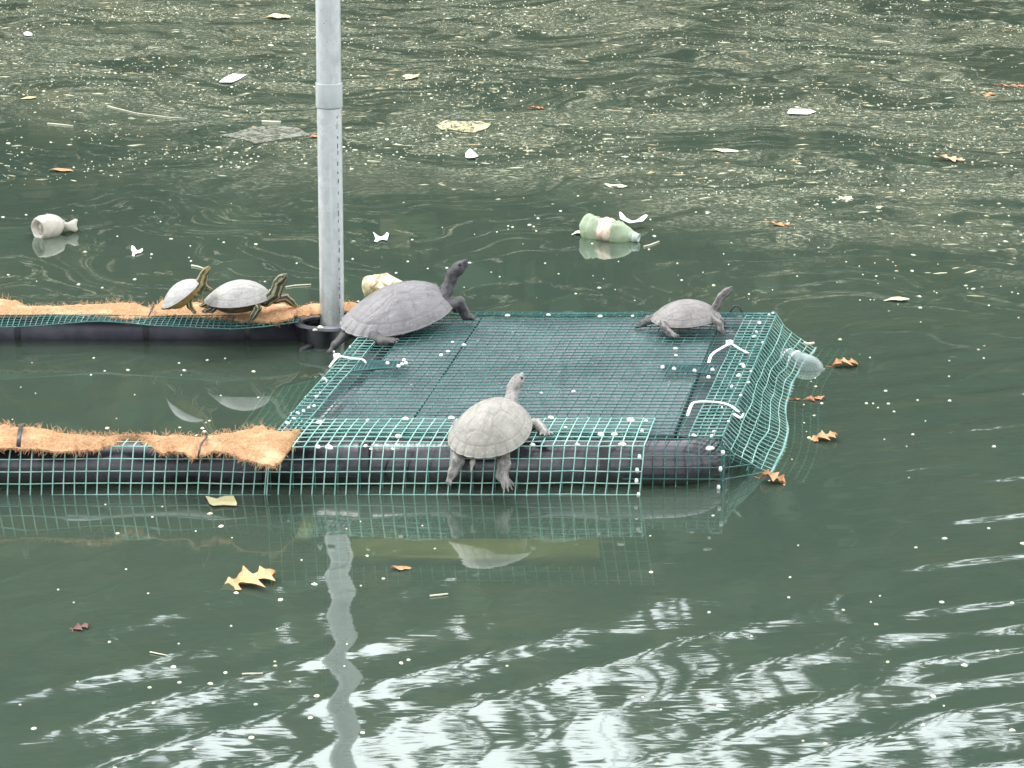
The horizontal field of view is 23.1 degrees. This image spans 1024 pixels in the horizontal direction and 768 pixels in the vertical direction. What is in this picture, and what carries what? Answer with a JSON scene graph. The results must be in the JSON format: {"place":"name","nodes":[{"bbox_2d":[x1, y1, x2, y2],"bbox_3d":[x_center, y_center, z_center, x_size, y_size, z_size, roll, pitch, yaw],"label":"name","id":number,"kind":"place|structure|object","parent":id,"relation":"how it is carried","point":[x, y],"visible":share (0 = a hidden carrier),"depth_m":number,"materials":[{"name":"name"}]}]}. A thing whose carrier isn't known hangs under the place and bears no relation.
{"place":"outdoors","nodes":[
{"label":"outdoors","id":0,"kind":"place"},
{"bbox_2d":[0,0,1023,767],"bbox_3d":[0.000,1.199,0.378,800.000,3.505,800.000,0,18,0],"label":"water","id":1,"kind":"structure","parent":0,"point":[568,674],"depth_m":10.04,"materials":[{"name":"green liquid"}]},
{"bbox_2d":[0,0,1023,246],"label":"floating debris","id":2,"kind":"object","parent":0,"point":[594,96],"depth_m":9.59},
{"bbox_2d":[24,31,31,35],"bbox_3d":[-2.057,-1.488,10.623,0.034,0.006,0.104,-4,18,-14],"label":"foam scrap","id":3,"kind":"object","parent":2,"relation":"on","point":[26,33],"visible":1,"depth_m":10.63,"materials":[{"name":"white plastic"}]},
{"bbox_2d":[31,214,77,240],"bbox_3d":[-1.329,-0.462,7.303,0.142,0.074,0.074,-14,22,-38],"label":"plastic bottle","id":4,"kind":"object","parent":2,"relation":"on","point":[45,227],"visible":1,"depth_m":7.27,"materials":[{"name":"white plastic"}]},
{"bbox_2d":[47,123,72,126],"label":"straw stalk","id":5,"kind":"object","parent":2,"relation":"on","point":[59,124],"visible":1,"depth_m":8.81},
{"bbox_2d":[50,168,72,171],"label":"fallen leaf","id":6,"kind":"object","parent":2,"relation":"on","point":[62,169],"visible":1,"depth_m":8.11,"materials":[{"name":"plant"}]},
{"bbox_2d":[65,622,89,631],"bbox_3d":[-0.782,0.439,4.517,0.038,0.009,0.036,6,18,17],"label":"fallen leaf","id":7,"kind":"object","parent":2,"relation":"on","point":[77,626],"visible":1,"depth_m":4.52,"materials":[{"name":"pink plant"}]},
{"bbox_2d":[131,245,142,256],"bbox_3d":[-1.065,-0.378,7.102,0.033,0.006,0.116,-3,18,-10],"label":"foam scrap","id":8,"kind":"object","parent":2,"relation":"on","point":[134,250],"visible":1,"depth_m":7.11,"materials":[{"name":"white plastic"}]},
{"bbox_2d":[107,105,186,118],"bbox_3d":[-1.329,-0.977,9.011,0.394,0.004,0.040,12,21,34],"label":"straw stalk","id":9,"kind":"object","parent":2,"relation":"on","point":[144,114],"visible":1,"depth_m":8.99,"materials":[{"name":"beige plant"}]},
{"bbox_2d":[0,419,301,506],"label":"floating boom","id":10,"kind":"object","parent":2,"relation":"on","point":[32,458],"visible":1,"depth_m":5.22,"materials":[{"name":"green plastic"}]},
{"bbox_2d":[0,293,364,346],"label":"floating boom","id":11,"kind":"object","parent":2,"relation":"on","point":[108,324],"visible":0.81,"depth_m":6.26,"materials":[{"name":"black plastic"}]},
{"bbox_2d":[161,266,212,313],"bbox_3d":[-0.792,-0.223,6.145,0.161,0.087,0.114,-36,22,-1],"label":"turtle","id":12,"kind":"object","parent":11,"relation":"on","point":[182,293],"visible":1,"depth_m":6.11},
{"bbox_2d":[199,273,298,323],"bbox_3d":[-0.663,-0.222,6.192,0.258,0.120,0.149,1,18,2],"label":"turtle","id":13,"kind":"object","parent":11,"relation":"on","point":[239,296],"visible":1,"depth_m":6.15},
{"bbox_2d":[206,495,236,505],"bbox_3d":[-0.598,0.240,5.141,0.064,0.005,0.059,-2,18,-7],"label":"yellow card","id":14,"kind":"object","parent":2,"relation":"on","point":[227,500],"visible":1,"depth_m":5.14,"materials":[{"name":"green paper"}]},
{"bbox_2d":[220,74,245,81],"bbox_3d":[-1.082,-1.180,9.645,0.065,0.005,0.182,3,18,10],"label":"paper scrap","id":15,"kind":"object","parent":2,"relation":"on","point":[232,78],"visible":1,"depth_m":9.66,"materials":[{"name":"white paper"}]},
{"bbox_2d":[205,566,274,591],"bbox_3d":[-0.505,0.369,4.731,0.129,0.023,0.103,3,18,8],"label":"fallen leaf","id":16,"kind":"object","parent":2,"relation":"on","point":[245,576],"visible":1,"depth_m":4.72,"materials":[{"name":"yellow plant"}]},
{"bbox_2d":[220,125,309,142],"bbox_3d":[-0.854,-0.868,8.663,0.284,0.006,0.249,-14,22,-38],"label":"plastic film","id":17,"kind":"object","parent":2,"relation":"on","point":[251,130],"visible":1,"depth_m":8.66,"materials":[{"name":"grey plastic"}]},
{"bbox_2d":[262,120,280,122],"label":"straw stalk","id":18,"kind":"object","parent":2,"relation":"on","point":[265,121],"visible":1,"depth_m":8.86,"materials":[{"name":"beige plant"}]},
{"bbox_2d":[262,13,289,17],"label":"fallen leaf","id":19,"kind":"object","parent":2,"relation":"on","point":[275,15],"visible":1,"depth_m":11.06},
{"bbox_2d":[286,284,310,287],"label":"straw stalk","id":20,"kind":"object","parent":2,"relation":"on","point":[297,285],"visible":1,"depth_m":6.76,"materials":[{"name":"beige plant"}]},
{"bbox_2d":[296,516,315,545],"bbox_3d":[-0.423,0.302,5.129,0.030,0.020,0.120,0,18,0],"label":"sunken plank","id":21,"kind":"object","parent":2,"relation":"in","point":[305,532],"visible":1,"depth_m":5.10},
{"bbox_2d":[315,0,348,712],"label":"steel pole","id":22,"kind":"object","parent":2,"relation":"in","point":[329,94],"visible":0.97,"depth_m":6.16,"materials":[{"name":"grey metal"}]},
{"bbox_2d":[293,316,341,385],"bbox_3d":[-0.476,-0.079,6.250,0.144,0.152,0.167,0,18,0],"label":"pole sleeve","id":23,"kind":"object","parent":22,"relation":"attached to","point":[317,360],"visible":0.76,"depth_m":6.21,"materials":[{"name":"grey plastic"}]},
{"bbox_2d":[373,232,388,241],"bbox_3d":[-0.383,-0.425,7.252,0.047,0.006,0.113,0,18,0],"label":"foam scrap","id":24,"kind":"object","parent":2,"relation":"on","point":[383,237],"visible":1,"depth_m":7.25,"materials":[{"name":"white plastic"}]},
{"bbox_2d":[361,272,403,296],"bbox_3d":[-0.324,-0.252,6.620,0.150,0.076,0.080,10,20,29],"label":"plastic bag","id":25,"kind":"object","parent":2,"relation":"on","point":[372,282],"visible":0.52,"depth_m":6.61,"materials":[{"name":"beige plastic"}]},
{"bbox_2d":[391,565,411,569],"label":"fallen leaf","id":26,"kind":"object","parent":2,"relation":"on","point":[401,567],"visible":1,"depth_m":4.79,"materials":[{"name":"brown plant"}]},
{"bbox_2d":[386,74,418,80],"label":"fallen leaf","id":27,"kind":"object","parent":2,"relation":"on","point":[407,76],"visible":1,"depth_m":9.68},
{"bbox_2d":[430,593,447,596],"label":"straw stalk","id":28,"kind":"object","parent":2,"relation":"on","point":[433,595],"visible":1,"depth_m":4.66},
{"bbox_2d":[436,120,490,132],"bbox_3d":[-0.171,-0.904,8.773,0.193,0.005,0.199,0,18,0],"label":"scum raft","id":29,"kind":"object","parent":2,"relation":"on","point":[476,127],"visible":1,"depth_m":8.79,"materials":[{"name":"beige"}]},
{"bbox_2d":[465,149,477,157],"bbox_3d":[-0.133,-0.766,8.324,0.044,0.011,0.125,0,18,0],"label":"foam scrap","id":30,"kind":"object","parent":2,"relation":"on","point":[469,153],"visible":1,"depth_m":8.33,"materials":[{"name":"white plastic"}]},
{"bbox_2d":[349,539,599,565],"bbox_3d":[-0.074,0.336,4.987,0.496,0.022,0.095,0,18,0],"label":"sunken plank","id":31,"kind":"object","parent":2,"relation":"in","point":[489,552],"visible":1,"depth_m":4.96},
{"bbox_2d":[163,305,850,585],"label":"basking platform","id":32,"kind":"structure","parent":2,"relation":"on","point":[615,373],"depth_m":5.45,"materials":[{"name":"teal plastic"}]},
{"bbox_2d":[325,445,332,449],"bbox_3d":[-0.376,0.130,5.140,0.015,0.008,0.019,-9,23,-38],"label":"petal","id":33,"kind":"object","parent":32,"relation":"on","point":[328,447],"visible":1,"depth_m":5.13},
{"bbox_2d":[326,259,476,353],"bbox_3d":[-0.253,-0.202,6.022,0.226,0.196,0.433,15,23,39],"label":"turtle","id":34,"kind":"object","parent":32,"relation":"on","point":[382,316],"visible":1,"depth_m":5.95,"materials":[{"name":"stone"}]},
{"bbox_2d":[445,372,552,491],"bbox_3d":[-0.042,0.106,5.221,0.238,0.186,0.242,-7,19,-20],"label":"turtle","id":35,"kind":"object","parent":32,"relation":"on","point":[500,429],"visible":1,"depth_m":5.15},
{"bbox_2d":[634,286,732,337],"bbox_3d":[0.424,-0.173,5.980,0.236,0.119,0.157,-5,18,-14],"label":"turtle","id":36,"kind":"object","parent":32,"relation":"on","point":[685,314],"visible":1,"depth_m":5.95},
{"bbox_2d":[0,0,1023,767],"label":"floating flecks","id":37,"kind":"object","parent":2,"relation":"on","point":[576,170],"visible":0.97,"depth_m":8.92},
{"bbox_2d":[578,214,640,247],"bbox_3d":[0.286,-0.443,7.251,0.183,0.090,0.085,8,19,24],"label":"plastic bottle","id":38,"kind":"object","parent":2,"relation":"on","point":[609,232],"visible":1,"depth_m":7.22,"materials":[{"name":"green plastic"}]},
{"bbox_2d":[603,183,626,187],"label":"fallen leaf","id":39,"kind":"object","parent":2,"relation":"on","point":[613,185],"visible":1,"depth_m":7.90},
{"bbox_2d":[619,212,647,222],"bbox_3d":[0.361,-0.494,7.409,0.084,0.009,0.111,0,18,0],"label":"plastic strip","id":40,"kind":"object","parent":2,"relation":"on","point":[640,219],"visible":1,"depth_m":7.39,"materials":[{"name":"white plastic"}]},
{"bbox_2d":[711,148,738,151],"bbox_3d":[0.716,-0.785,8.396,0.096,0.010,0.054,0,18,0],"label":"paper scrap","id":41,"kind":"object","parent":2,"relation":"on","point":[725,150],"visible":1,"depth_m":8.40,"materials":[{"name":"white paper"}]},
{"bbox_2d":[754,469,785,485],"bbox_3d":[0.547,0.200,5.257,0.063,0.028,0.053,-4,18,-13],"label":"fallen leaf","id":42,"kind":"object","parent":2,"relation":"on","point":[775,476],"visible":1,"depth_m":5.26,"materials":[{"name":"brown plant"}]},
{"bbox_2d":[764,221,790,226],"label":"fallen leaf","id":43,"kind":"object","parent":2,"relation":"on","point":[780,224],"visible":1,"depth_m":7.41,"materials":[{"name":"plant"}]},
{"bbox_2d":[768,348,826,383],"bbox_3d":[0.694,-0.043,6.070,0.148,0.078,0.077,13,22,36],"label":"plastic bottle","id":44,"kind":"object","parent":2,"relation":"on","point":[819,362],"visible":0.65,"depth_m":6.06,"materials":[{"name":"clear plastic"}]},
{"bbox_2d":[787,109,815,113],"bbox_3d":[1.044,-0.982,9.018,0.108,0.006,0.092,0,18,0],"label":"paper scrap","id":45,"kind":"object","parent":2,"relation":"on","point":[800,111],"visible":1,"depth_m":9.02,"materials":[{"name":"white paper"}]},
{"bbox_2d":[785,395,824,401],"bbox_3d":[0.682,0.032,5.808,0.088,0.014,0.040,4,18,14],"label":"fallen leaf","id":46,"kind":"object","parent":2,"relation":"on","point":[810,399],"visible":1,"depth_m":5.80,"materials":[{"name":"brown plant"}]},
{"bbox_2d":[803,341,814,344],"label":"straw stalk","id":47,"kind":"object","parent":2,"relation":"on","point":[808,343],"visible":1,"depth_m":6.17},
{"bbox_2d":[803,430,836,442],"bbox_3d":[0.684,0.117,5.529,0.076,0.020,0.061,8,19,24],"label":"fallen leaf","id":48,"kind":"object","parent":2,"relation":"on","point":[820,435],"visible":1,"depth_m":5.53,"materials":[{"name":"brown plant"}]},
{"bbox_2d":[826,357,857,366],"bbox_3d":[0.805,-0.048,6.044,0.075,0.018,0.060,-14,22,-38],"label":"fallen leaf","id":49,"kind":"object","parent":2,"relation":"on","point":[851,361],"visible":1,"depth_m":6.05,"materials":[{"name":"brown plant"}]},
{"bbox_2d":[835,196,852,200],"bbox_3d":[1.030,-0.574,7.730,0.058,0.011,0.058,6,19,19],"label":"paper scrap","id":50,"kind":"object","parent":2,"relation":"on","point":[847,198],"visible":1,"depth_m":7.73,"materials":[{"name":"white paper"}]},
{"bbox_2d":[884,297,908,300],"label":"fallen leaf","id":51,"kind":"object","parent":2,"relation":"on","point":[895,298],"visible":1,"depth_m":6.62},
{"bbox_2d":[934,154,965,161],"bbox_3d":[1.452,-0.743,8.256,0.096,0.019,0.078,-6,18,-17],"label":"fallen leaf","id":52,"kind":"object","parent":2,"relation":"on","point":[954,158],"visible":1,"depth_m":8.27,"materials":[{"name":"beige plant"}]},
{"bbox_2d":[984,92,995,96],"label":"fallen leaf","id":53,"kind":"object","parent":2,"relation":"on","point":[989,94],"visible":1,"depth_m":9.33,"materials":[{"name":"plant"}]},
{"bbox_2d":[994,84,1023,87],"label":"fallen leaf","id":54,"kind":"object","parent":2,"relation":"on","point":[1015,85],"visible":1,"depth_m":9.52,"materials":[{"name":"plant"}]}
]}

